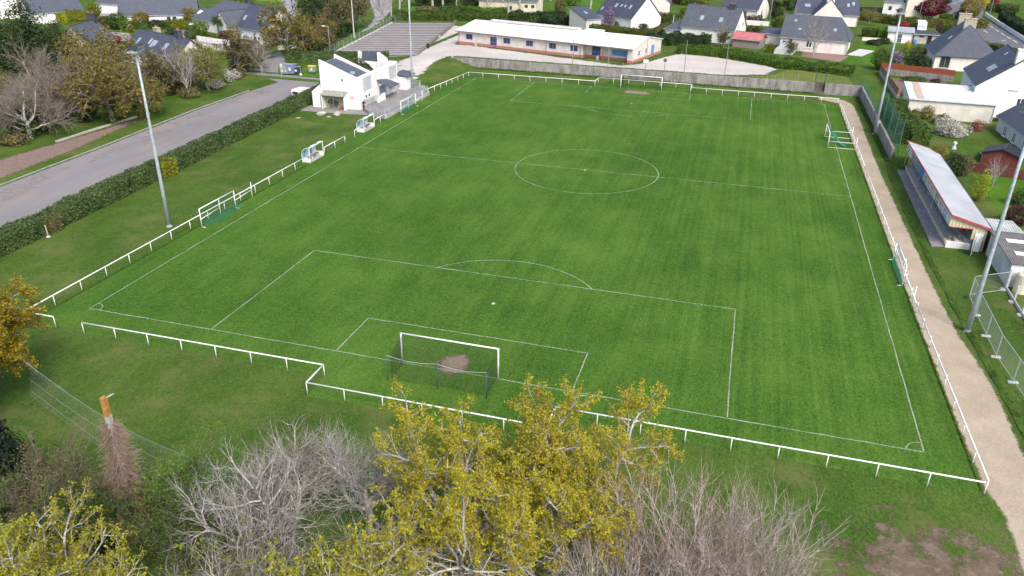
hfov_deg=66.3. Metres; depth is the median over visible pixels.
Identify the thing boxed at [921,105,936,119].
shrub
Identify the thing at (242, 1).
shrub
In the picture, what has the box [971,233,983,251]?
door
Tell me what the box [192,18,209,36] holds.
shrub
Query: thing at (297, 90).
parked van
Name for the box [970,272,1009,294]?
site fence panel
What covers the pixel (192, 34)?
shrub
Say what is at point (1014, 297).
post fence
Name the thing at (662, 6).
house
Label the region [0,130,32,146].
shrub
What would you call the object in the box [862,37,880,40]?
boundary wall
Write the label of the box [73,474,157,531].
brush
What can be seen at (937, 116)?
shrub
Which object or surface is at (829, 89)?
retaining wall
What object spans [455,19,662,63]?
sports hall
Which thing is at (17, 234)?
hedge
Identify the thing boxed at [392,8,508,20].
hedge
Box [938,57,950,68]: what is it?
window
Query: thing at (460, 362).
worn goalmouth
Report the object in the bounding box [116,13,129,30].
shrub
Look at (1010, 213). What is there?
shrub
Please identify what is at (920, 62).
shrub
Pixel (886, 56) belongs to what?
shrub
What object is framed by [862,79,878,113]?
wire fence
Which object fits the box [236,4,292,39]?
house
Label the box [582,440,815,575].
birch thicket
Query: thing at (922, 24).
parked camper van
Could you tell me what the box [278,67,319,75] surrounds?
grass verge
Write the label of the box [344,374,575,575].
oak tree
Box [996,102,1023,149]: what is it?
house
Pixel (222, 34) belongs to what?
shrub
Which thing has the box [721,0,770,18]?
house
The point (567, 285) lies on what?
pitch markings
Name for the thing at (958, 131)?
shrub
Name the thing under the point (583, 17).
garage
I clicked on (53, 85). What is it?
bare oak
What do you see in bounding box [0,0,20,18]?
house
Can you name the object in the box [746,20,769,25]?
boundary wall
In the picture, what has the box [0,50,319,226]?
access road
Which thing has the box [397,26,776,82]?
gravel track
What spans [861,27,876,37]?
hedge
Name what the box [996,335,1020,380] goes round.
site fence panel
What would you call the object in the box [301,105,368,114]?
forecourt
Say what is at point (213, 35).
shrub
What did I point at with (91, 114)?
shrub
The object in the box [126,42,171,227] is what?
floodlight mast
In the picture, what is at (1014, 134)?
window
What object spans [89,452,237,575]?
brush
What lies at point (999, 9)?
shrub
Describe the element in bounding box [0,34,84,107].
bare oak
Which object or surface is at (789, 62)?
hedge
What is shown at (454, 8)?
shrub
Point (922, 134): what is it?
hedge
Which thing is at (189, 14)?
shrub
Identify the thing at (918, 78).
shrub
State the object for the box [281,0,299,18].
lane
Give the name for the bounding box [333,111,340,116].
boulder
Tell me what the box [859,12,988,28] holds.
hedge
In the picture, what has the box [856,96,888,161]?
long grass
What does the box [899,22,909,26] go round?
shrub
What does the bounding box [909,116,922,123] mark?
shrub
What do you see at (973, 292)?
site fence panel
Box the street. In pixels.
[942,0,1023,48]
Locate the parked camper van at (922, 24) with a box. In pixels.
[916,20,926,29]
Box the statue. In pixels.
[951,141,956,149]
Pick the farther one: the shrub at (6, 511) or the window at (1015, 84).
the window at (1015, 84)
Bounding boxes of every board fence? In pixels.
[879,62,955,81]
[879,65,898,97]
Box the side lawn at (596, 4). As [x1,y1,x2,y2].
[543,0,604,13]
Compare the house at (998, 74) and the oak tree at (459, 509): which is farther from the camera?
the house at (998, 74)
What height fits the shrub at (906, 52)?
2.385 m
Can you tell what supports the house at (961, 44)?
on the ground at (164, 398)
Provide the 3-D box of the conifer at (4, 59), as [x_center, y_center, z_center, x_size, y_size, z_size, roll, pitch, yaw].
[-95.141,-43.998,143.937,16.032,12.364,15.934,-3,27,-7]
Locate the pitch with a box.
[33,77,977,494]
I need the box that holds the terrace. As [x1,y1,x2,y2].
[364,85,429,118]
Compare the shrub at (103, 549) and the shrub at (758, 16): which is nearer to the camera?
the shrub at (103, 549)
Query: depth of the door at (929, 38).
185.21 m
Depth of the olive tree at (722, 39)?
176.62 m
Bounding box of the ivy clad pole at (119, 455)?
[91,393,147,514]
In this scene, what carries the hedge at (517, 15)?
on the ground at (164, 398)
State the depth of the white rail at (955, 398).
62.16 m
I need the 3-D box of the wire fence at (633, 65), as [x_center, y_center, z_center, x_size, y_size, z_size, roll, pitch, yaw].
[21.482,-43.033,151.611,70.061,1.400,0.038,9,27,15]
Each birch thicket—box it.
[491,474,726,575]
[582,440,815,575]
[650,528,758,575]
[679,457,855,575]
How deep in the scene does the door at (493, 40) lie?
172.83 m
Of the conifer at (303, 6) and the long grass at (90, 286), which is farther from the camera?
the conifer at (303, 6)
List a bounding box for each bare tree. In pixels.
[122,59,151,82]
[140,513,317,575]
[148,36,201,92]
[156,430,338,575]
[216,411,364,565]
[245,37,271,73]
[301,415,441,553]
[372,0,392,21]
[713,17,731,46]
[796,10,836,55]
[986,154,1009,186]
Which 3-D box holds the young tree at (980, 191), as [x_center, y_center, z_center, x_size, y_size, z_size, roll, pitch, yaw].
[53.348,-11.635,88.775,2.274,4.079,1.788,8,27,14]
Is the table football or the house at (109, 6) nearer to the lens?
the table football
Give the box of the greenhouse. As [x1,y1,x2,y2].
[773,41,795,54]
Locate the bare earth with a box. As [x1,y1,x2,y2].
[808,504,1023,575]
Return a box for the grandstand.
[897,141,992,251]
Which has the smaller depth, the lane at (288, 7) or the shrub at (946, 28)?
the shrub at (946, 28)
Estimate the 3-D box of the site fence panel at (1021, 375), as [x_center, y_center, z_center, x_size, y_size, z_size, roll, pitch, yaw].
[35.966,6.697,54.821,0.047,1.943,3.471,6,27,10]
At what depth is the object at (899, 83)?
143.65 m
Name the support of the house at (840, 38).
on the ground at (164, 398)
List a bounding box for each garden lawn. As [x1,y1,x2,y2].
[830,41,879,65]
[973,174,1023,230]
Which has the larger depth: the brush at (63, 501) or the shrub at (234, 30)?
the shrub at (234, 30)
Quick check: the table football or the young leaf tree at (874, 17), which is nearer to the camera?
the table football
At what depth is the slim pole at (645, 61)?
151.15 m
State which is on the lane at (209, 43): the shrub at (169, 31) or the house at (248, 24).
the shrub at (169, 31)
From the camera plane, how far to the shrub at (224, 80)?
143.97 m
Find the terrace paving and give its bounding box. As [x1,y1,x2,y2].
[847,49,872,55]
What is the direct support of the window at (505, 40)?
in the sports hall
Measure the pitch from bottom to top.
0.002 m
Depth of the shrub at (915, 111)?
119.74 m
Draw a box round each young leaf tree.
[0,69,12,102]
[167,36,227,90]
[176,39,216,77]
[860,6,885,25]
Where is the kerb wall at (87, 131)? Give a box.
[55,116,137,141]
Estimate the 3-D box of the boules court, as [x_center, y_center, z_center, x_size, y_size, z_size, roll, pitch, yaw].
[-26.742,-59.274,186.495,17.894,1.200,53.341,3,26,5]
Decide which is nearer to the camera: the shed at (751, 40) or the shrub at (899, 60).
the shrub at (899, 60)
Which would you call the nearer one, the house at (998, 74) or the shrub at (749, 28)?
the house at (998, 74)
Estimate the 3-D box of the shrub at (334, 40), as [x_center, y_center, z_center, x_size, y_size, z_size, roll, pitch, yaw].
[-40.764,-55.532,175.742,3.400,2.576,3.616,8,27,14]
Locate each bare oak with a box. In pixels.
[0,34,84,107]
[0,58,82,138]
[1,58,97,125]
[59,43,149,104]
[164,47,217,87]
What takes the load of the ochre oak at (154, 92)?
on the ground at (164, 398)
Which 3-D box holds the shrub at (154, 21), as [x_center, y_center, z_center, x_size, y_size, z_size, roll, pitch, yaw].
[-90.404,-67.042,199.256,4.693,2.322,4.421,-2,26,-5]
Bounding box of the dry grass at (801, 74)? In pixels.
[734,70,853,84]
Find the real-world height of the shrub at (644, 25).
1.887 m
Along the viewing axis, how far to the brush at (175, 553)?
37.87 m
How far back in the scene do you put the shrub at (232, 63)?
154.81 m
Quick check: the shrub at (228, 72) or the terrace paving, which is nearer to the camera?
the shrub at (228, 72)
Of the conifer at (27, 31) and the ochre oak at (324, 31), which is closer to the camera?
the conifer at (27, 31)
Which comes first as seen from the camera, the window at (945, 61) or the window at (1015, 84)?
the window at (1015, 84)
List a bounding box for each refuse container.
[285,64,295,74]
[295,66,301,73]
[307,65,316,73]
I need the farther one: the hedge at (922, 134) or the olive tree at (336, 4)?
the olive tree at (336, 4)
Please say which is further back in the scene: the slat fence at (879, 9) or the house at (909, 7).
the slat fence at (879, 9)
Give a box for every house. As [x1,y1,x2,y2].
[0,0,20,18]
[21,0,84,23]
[62,11,116,48]
[93,0,117,13]
[117,0,206,24]
[123,25,209,68]
[191,0,250,37]
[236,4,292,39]
[479,0,542,13]
[596,0,661,28]
[652,0,671,13]
[663,2,746,44]
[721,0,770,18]
[759,14,853,54]
[793,0,859,26]
[882,0,941,18]
[924,11,993,71]
[961,44,1023,116]
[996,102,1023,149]
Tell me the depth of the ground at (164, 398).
55.37 m
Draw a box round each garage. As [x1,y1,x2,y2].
[569,6,601,29]
[900,81,997,123]
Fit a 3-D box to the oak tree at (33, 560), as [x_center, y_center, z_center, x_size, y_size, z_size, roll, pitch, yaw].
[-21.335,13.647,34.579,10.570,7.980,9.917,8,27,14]
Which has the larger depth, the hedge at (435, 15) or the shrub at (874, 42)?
the hedge at (435, 15)
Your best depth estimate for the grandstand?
85.22 m
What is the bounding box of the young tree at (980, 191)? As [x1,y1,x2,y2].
[972,169,993,200]
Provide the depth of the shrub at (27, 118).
111.89 m
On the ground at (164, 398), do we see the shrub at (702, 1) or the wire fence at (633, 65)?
the shrub at (702, 1)
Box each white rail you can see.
[31,155,308,327]
[81,322,985,486]
[428,72,838,102]
[839,99,989,494]
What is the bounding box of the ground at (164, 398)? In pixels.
[0,0,1023,575]
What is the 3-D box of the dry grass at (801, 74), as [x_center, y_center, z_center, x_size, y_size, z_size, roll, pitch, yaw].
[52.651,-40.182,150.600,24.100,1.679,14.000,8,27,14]
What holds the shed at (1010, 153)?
on the ground at (164, 398)
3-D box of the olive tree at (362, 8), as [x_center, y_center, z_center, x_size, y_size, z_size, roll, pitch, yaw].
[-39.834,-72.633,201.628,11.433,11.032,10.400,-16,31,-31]
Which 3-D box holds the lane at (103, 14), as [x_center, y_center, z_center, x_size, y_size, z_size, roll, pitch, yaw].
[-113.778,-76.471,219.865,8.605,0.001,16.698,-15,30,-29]
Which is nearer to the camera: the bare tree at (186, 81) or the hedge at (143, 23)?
the bare tree at (186, 81)
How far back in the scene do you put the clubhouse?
128.31 m
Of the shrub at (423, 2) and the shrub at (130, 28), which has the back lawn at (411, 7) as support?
the shrub at (423, 2)
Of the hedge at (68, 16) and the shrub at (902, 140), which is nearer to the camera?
the shrub at (902, 140)
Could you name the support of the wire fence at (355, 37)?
on the ground at (164, 398)
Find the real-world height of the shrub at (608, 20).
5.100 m
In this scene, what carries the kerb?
on the ground at (164, 398)
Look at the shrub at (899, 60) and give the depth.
159.18 m
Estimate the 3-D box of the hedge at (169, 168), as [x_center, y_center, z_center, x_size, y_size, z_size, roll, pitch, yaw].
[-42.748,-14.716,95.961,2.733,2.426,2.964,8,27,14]
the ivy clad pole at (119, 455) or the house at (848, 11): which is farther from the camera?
the house at (848, 11)
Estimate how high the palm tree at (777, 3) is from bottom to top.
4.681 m
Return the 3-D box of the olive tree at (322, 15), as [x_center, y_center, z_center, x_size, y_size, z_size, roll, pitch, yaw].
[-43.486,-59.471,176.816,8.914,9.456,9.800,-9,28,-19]
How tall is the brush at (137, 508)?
3.295 m
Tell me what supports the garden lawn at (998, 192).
on the ground at (164, 398)
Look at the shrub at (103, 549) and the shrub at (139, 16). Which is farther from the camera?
the shrub at (139, 16)
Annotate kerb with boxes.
[0,90,249,184]
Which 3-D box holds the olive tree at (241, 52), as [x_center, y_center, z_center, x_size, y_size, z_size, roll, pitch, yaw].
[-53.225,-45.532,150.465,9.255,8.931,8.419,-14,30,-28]
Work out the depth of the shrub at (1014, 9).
239.54 m
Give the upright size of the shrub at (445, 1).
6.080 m
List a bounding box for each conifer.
[0,0,67,80]
[0,15,32,81]
[0,410,40,485]
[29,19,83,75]
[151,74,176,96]
[285,0,342,41]
[299,0,344,44]
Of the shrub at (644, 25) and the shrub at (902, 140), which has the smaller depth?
the shrub at (902, 140)
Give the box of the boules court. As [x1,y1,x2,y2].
[336,22,454,56]
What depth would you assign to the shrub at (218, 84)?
139.59 m
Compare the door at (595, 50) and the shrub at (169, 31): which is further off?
the shrub at (169, 31)
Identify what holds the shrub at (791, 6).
on the ground at (164, 398)
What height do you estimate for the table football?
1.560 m
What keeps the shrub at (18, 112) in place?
on the ground at (164, 398)
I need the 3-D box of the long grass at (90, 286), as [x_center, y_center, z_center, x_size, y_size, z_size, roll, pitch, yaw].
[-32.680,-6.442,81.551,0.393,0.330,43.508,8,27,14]
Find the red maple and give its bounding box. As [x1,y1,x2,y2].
[916,0,951,17]
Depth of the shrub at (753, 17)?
212.11 m
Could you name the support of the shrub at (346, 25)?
on the ground at (164, 398)
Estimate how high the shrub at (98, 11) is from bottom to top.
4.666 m
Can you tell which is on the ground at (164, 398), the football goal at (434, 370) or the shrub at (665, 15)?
the shrub at (665, 15)
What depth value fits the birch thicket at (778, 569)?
35.15 m
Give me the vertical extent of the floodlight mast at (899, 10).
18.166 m
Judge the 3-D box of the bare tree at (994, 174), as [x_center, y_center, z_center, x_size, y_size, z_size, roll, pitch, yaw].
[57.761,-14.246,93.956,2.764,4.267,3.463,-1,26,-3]
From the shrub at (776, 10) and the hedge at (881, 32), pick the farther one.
the shrub at (776, 10)
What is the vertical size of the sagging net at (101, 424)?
3.707 m
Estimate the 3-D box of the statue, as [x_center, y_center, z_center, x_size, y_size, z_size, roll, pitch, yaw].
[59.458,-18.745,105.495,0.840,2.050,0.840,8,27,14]
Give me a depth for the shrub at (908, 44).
179.28 m
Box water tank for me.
[1012,271,1023,294]
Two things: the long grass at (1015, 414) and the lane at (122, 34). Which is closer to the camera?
the long grass at (1015, 414)
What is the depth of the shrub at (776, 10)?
222.31 m
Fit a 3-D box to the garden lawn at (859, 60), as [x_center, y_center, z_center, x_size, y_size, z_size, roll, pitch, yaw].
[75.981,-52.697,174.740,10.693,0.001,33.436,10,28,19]
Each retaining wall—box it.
[451,56,860,96]
[859,86,894,160]
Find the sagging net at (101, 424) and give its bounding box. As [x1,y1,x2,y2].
[23,360,230,493]
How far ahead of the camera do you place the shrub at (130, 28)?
192.90 m
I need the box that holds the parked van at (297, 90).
[291,87,309,94]
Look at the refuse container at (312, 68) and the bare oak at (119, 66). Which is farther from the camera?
the refuse container at (312, 68)
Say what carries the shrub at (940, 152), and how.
on the ground at (164, 398)
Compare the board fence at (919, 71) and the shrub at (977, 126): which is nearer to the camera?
the shrub at (977, 126)
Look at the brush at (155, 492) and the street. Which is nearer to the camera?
the brush at (155, 492)
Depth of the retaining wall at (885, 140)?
117.23 m
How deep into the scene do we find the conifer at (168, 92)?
134.30 m
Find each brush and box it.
[0,450,50,521]
[0,460,56,532]
[7,423,87,500]
[13,430,116,507]
[15,462,106,541]
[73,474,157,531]
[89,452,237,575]
[108,480,169,549]
[123,465,184,516]
[132,416,241,530]
[141,510,245,575]
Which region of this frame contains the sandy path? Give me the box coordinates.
[818,98,1023,570]
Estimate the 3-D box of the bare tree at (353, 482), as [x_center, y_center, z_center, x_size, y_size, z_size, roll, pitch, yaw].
[-8.062,10.921,42.450,8.555,8.195,8.971,8,27,14]
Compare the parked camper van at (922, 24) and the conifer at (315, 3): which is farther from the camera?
the parked camper van at (922, 24)
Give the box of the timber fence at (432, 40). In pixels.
[417,20,455,55]
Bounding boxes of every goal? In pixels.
[199,182,252,227]
[386,332,498,398]
[400,94,422,114]
[620,74,663,90]
[824,123,857,149]
[888,240,917,304]
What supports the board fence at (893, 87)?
on the ground at (164, 398)
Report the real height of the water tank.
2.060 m
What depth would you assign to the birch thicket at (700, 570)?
32.87 m
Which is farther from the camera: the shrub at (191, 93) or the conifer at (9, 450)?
the shrub at (191, 93)
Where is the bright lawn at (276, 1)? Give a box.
[258,0,306,2]
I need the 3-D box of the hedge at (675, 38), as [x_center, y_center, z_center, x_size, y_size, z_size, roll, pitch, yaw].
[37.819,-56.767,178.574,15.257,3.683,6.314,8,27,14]
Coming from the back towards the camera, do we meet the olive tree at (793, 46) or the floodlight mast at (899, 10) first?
the olive tree at (793, 46)
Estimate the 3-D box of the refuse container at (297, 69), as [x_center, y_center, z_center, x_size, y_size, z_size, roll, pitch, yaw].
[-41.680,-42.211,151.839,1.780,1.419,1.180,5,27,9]
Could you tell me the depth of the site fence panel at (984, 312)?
64.07 m
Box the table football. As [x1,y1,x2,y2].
[328,99,337,106]
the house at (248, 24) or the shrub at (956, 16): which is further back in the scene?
the shrub at (956, 16)
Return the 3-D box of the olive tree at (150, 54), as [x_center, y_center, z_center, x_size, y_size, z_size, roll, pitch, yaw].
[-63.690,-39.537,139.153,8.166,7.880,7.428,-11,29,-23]
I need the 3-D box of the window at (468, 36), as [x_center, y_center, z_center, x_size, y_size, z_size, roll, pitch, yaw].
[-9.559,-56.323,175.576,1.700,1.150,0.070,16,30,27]
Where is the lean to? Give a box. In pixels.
[984,218,1023,249]
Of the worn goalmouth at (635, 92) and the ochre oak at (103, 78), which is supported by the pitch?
the worn goalmouth at (635, 92)
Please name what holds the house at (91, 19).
on the ground at (164, 398)
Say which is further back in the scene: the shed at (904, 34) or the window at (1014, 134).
the shed at (904, 34)
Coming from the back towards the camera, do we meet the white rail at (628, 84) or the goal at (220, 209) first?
the white rail at (628, 84)
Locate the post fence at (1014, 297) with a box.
[1005,269,1023,318]
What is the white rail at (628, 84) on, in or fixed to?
on the pitch
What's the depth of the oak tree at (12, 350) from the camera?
51.30 m
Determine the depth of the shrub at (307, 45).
168.93 m
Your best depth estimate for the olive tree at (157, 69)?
132.12 m
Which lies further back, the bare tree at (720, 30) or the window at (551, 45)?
the bare tree at (720, 30)
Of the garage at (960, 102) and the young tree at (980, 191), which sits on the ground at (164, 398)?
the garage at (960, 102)
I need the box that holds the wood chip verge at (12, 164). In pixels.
[0,120,140,177]
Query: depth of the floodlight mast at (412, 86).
137.29 m
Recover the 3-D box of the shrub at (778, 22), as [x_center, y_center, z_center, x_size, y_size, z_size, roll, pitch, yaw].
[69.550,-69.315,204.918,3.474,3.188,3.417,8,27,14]
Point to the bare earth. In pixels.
(902, 563)
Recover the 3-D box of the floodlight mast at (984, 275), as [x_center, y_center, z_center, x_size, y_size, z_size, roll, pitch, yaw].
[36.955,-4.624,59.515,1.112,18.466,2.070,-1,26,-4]
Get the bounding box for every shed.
[731,30,767,48]
[887,26,914,42]
[911,30,939,43]
[980,143,1023,168]
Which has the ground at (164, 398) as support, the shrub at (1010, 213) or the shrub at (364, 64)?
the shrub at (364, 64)
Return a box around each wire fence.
[326,14,400,50]
[455,50,814,81]
[827,76,862,84]
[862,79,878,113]
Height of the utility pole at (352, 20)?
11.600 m
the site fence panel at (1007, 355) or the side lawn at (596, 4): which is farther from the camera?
the side lawn at (596, 4)
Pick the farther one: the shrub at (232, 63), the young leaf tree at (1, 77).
the shrub at (232, 63)
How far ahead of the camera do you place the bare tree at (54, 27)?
144.85 m
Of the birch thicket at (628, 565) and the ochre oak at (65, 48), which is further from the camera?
the ochre oak at (65, 48)
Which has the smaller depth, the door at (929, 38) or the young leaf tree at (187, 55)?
the young leaf tree at (187, 55)
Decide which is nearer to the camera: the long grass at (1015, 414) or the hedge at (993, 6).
the long grass at (1015, 414)
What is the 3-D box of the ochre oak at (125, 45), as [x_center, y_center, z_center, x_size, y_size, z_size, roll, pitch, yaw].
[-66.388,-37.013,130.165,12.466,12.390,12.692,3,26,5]
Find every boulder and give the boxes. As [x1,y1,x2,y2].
[316,111,325,115]
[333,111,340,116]
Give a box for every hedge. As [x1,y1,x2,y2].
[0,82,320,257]
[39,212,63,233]
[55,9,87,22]
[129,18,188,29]
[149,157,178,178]
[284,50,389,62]
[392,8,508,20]
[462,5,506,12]
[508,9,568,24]
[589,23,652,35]
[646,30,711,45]
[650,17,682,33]
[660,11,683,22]
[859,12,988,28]
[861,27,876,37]
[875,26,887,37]
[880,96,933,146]
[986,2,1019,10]
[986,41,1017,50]
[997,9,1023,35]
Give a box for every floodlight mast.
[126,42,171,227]
[408,0,413,87]
[872,7,905,134]
[963,103,1023,332]
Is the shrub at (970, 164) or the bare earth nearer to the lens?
the bare earth
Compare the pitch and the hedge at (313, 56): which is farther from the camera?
the hedge at (313, 56)
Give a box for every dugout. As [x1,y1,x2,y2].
[302,141,323,162]
[356,114,374,132]
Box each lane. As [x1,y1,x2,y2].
[99,13,117,17]
[111,32,130,40]
[181,29,230,47]
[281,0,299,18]
[363,0,389,31]
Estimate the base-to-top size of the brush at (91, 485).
4.636 m
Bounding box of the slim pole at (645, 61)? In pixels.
[643,42,648,69]
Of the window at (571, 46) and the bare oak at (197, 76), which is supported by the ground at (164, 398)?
the bare oak at (197, 76)
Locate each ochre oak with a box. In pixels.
[43,43,152,125]
[53,27,118,66]
[62,24,137,90]
[111,66,170,120]
[255,0,322,57]
[300,14,336,50]
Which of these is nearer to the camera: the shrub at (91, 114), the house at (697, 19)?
the shrub at (91, 114)
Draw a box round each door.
[490,37,496,47]
[592,46,600,57]
[897,34,902,42]
[926,36,931,43]
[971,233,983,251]
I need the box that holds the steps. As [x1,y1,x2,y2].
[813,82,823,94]
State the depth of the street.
203.23 m
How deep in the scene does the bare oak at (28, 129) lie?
108.86 m
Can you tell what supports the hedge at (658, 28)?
on the ground at (164, 398)
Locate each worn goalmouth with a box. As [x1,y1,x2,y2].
[437,355,468,375]
[624,90,650,94]
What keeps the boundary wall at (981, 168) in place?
on the ground at (164, 398)
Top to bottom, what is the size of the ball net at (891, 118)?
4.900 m
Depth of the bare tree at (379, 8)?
212.24 m
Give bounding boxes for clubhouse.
[312,51,414,110]
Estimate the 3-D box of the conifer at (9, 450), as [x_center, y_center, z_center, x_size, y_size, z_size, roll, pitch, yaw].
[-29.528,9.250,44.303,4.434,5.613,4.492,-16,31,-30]
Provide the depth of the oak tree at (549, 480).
36.28 m
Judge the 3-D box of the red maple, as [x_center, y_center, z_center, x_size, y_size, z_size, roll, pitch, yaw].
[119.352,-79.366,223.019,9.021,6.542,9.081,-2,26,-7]
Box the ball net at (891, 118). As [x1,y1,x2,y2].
[880,87,905,154]
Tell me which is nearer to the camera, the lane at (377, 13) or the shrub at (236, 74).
the shrub at (236, 74)
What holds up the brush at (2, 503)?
on the ground at (164, 398)
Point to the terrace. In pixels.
(392, 99)
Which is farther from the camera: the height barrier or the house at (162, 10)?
the house at (162, 10)
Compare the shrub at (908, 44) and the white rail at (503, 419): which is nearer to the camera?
the white rail at (503, 419)
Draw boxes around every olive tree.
[48,51,111,92]
[132,44,171,83]
[139,47,185,95]
[211,28,263,70]
[243,32,270,68]
[302,3,338,36]
[322,0,358,28]
[338,0,373,25]
[717,28,731,46]
[784,37,798,53]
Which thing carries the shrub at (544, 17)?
on the ground at (164, 398)
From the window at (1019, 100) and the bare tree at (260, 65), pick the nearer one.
the window at (1019, 100)
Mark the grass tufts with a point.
(504, 430)
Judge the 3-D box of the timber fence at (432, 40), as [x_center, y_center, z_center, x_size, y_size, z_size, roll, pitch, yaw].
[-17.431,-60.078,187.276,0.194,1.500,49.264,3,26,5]
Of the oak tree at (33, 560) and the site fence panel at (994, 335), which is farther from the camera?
the site fence panel at (994, 335)
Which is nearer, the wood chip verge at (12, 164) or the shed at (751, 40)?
the wood chip verge at (12, 164)
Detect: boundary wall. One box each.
[197,36,257,47]
[202,44,224,50]
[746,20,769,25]
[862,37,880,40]
[971,162,1023,179]
[985,12,1023,41]
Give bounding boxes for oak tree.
[0,273,54,377]
[0,476,147,575]
[249,514,478,575]
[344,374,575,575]
[460,373,684,575]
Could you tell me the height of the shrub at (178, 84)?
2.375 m
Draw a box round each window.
[466,34,472,39]
[503,38,509,43]
[526,40,532,46]
[549,43,555,48]
[570,45,577,51]
[805,41,811,47]
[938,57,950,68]
[1001,126,1007,136]
[1009,79,1020,90]
[1010,132,1016,143]
[1016,98,1023,104]
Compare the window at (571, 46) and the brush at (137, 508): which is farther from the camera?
the window at (571, 46)
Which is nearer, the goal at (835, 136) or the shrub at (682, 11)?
the goal at (835, 136)
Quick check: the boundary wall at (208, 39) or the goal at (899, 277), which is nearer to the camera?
the goal at (899, 277)
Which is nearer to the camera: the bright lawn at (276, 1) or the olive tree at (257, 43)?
the olive tree at (257, 43)
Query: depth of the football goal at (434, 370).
55.38 m
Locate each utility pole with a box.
[351,0,354,37]
[388,0,391,16]
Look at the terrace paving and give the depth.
173.89 m
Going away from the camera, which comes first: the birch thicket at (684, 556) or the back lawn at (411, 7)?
the birch thicket at (684, 556)
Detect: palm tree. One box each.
[210,15,222,38]
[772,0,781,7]
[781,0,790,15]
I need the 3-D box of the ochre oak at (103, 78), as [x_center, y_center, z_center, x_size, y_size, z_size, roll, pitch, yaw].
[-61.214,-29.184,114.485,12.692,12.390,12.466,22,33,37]
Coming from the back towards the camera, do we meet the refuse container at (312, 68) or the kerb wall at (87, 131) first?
the refuse container at (312, 68)
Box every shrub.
[0,103,29,118]
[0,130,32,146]
[0,476,35,517]
[2,520,60,558]
[5,115,56,134]
[47,518,130,575]
[56,102,98,122]
[84,0,101,16]
[96,15,115,27]
[105,10,128,27]
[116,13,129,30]
[126,24,134,31]
[130,12,148,23]
[146,19,164,27]
[164,27,180,34]
[170,18,187,28]
[170,80,199,92]
[175,86,200,97]
[181,6,196,22]
[182,29,200,38]
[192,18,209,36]
[205,77,224,88]
[209,73,231,81]
[210,33,221,38]
[217,69,235,81]
[218,30,228,39]
[225,25,242,38]
[227,59,249,69]
[230,69,241,79]
[233,0,253,3]
[234,64,246,76]
[290,46,307,52]
[295,39,312,49]
[326,38,338,45]
[333,24,350,36]
[344,23,359,31]
[350,56,372,70]
[415,0,427,3]
[415,5,438,10]
[426,0,458,3]
[438,5,467,11]
[460,0,478,6]
[528,15,541,23]
[536,10,564,24]
[554,0,567,13]
[562,0,581,5]
[602,6,614,25]
[638,23,648,28]
[661,13,669,22]
[677,0,692,4]
[680,6,686,13]
[690,0,709,3]
[745,25,755,31]
[748,15,756,20]
[755,14,763,20]
[766,42,775,52]
[770,4,783,17]
[771,17,783,27]
[783,0,794,10]
[865,39,883,45]
[870,46,894,70]
[877,37,891,43]
[891,50,903,63]
[894,130,910,144]
[897,49,909,59]
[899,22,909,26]
[900,76,927,81]
[902,54,929,70]
[905,40,910,48]
[909,46,926,59]
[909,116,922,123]
[911,108,922,115]
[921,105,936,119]
[929,78,940,82]
[931,113,952,124]
[931,143,948,159]
[935,117,973,137]
[936,23,944,32]
[939,13,952,17]
[941,25,953,33]
[945,151,966,174]
[952,10,964,19]
[954,153,974,175]
[959,0,987,17]
[970,119,986,131]
[994,3,1006,11]
[1006,7,1018,13]
[1006,187,1023,205]
[1006,204,1023,226]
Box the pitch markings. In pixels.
[111,79,922,451]
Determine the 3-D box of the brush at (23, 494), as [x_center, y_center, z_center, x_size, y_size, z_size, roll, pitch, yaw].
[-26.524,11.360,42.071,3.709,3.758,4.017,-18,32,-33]
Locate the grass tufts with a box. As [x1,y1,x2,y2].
[54,78,985,495]
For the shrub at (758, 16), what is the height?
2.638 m
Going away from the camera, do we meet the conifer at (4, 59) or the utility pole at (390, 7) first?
the conifer at (4, 59)
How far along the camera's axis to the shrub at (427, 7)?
225.55 m
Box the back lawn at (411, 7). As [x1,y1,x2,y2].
[401,3,473,22]
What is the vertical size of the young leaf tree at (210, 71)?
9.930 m
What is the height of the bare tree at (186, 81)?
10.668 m
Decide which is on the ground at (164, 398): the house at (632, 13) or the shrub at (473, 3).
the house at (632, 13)
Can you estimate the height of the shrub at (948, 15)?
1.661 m
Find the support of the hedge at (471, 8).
on the ground at (164, 398)
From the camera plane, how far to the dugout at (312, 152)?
102.99 m
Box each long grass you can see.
[33,166,304,318]
[473,66,811,93]
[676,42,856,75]
[838,106,982,490]
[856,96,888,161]
[887,171,1023,436]
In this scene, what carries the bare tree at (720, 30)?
on the ground at (164, 398)
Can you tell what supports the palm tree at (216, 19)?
on the ground at (164, 398)
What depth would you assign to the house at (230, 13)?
192.85 m
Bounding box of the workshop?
[985,230,1023,286]
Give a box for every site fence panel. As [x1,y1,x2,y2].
[969,278,981,311]
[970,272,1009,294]
[976,295,992,334]
[986,315,1002,355]
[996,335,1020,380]
[1013,360,1023,394]
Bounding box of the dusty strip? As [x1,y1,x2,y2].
[4,91,265,198]
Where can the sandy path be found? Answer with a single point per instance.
(1000, 453)
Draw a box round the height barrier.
[280,63,301,76]
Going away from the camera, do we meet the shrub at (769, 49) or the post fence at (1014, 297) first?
the post fence at (1014, 297)
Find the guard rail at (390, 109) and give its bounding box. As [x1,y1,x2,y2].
[369,86,427,114]
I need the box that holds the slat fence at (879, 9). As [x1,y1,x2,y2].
[859,7,882,12]

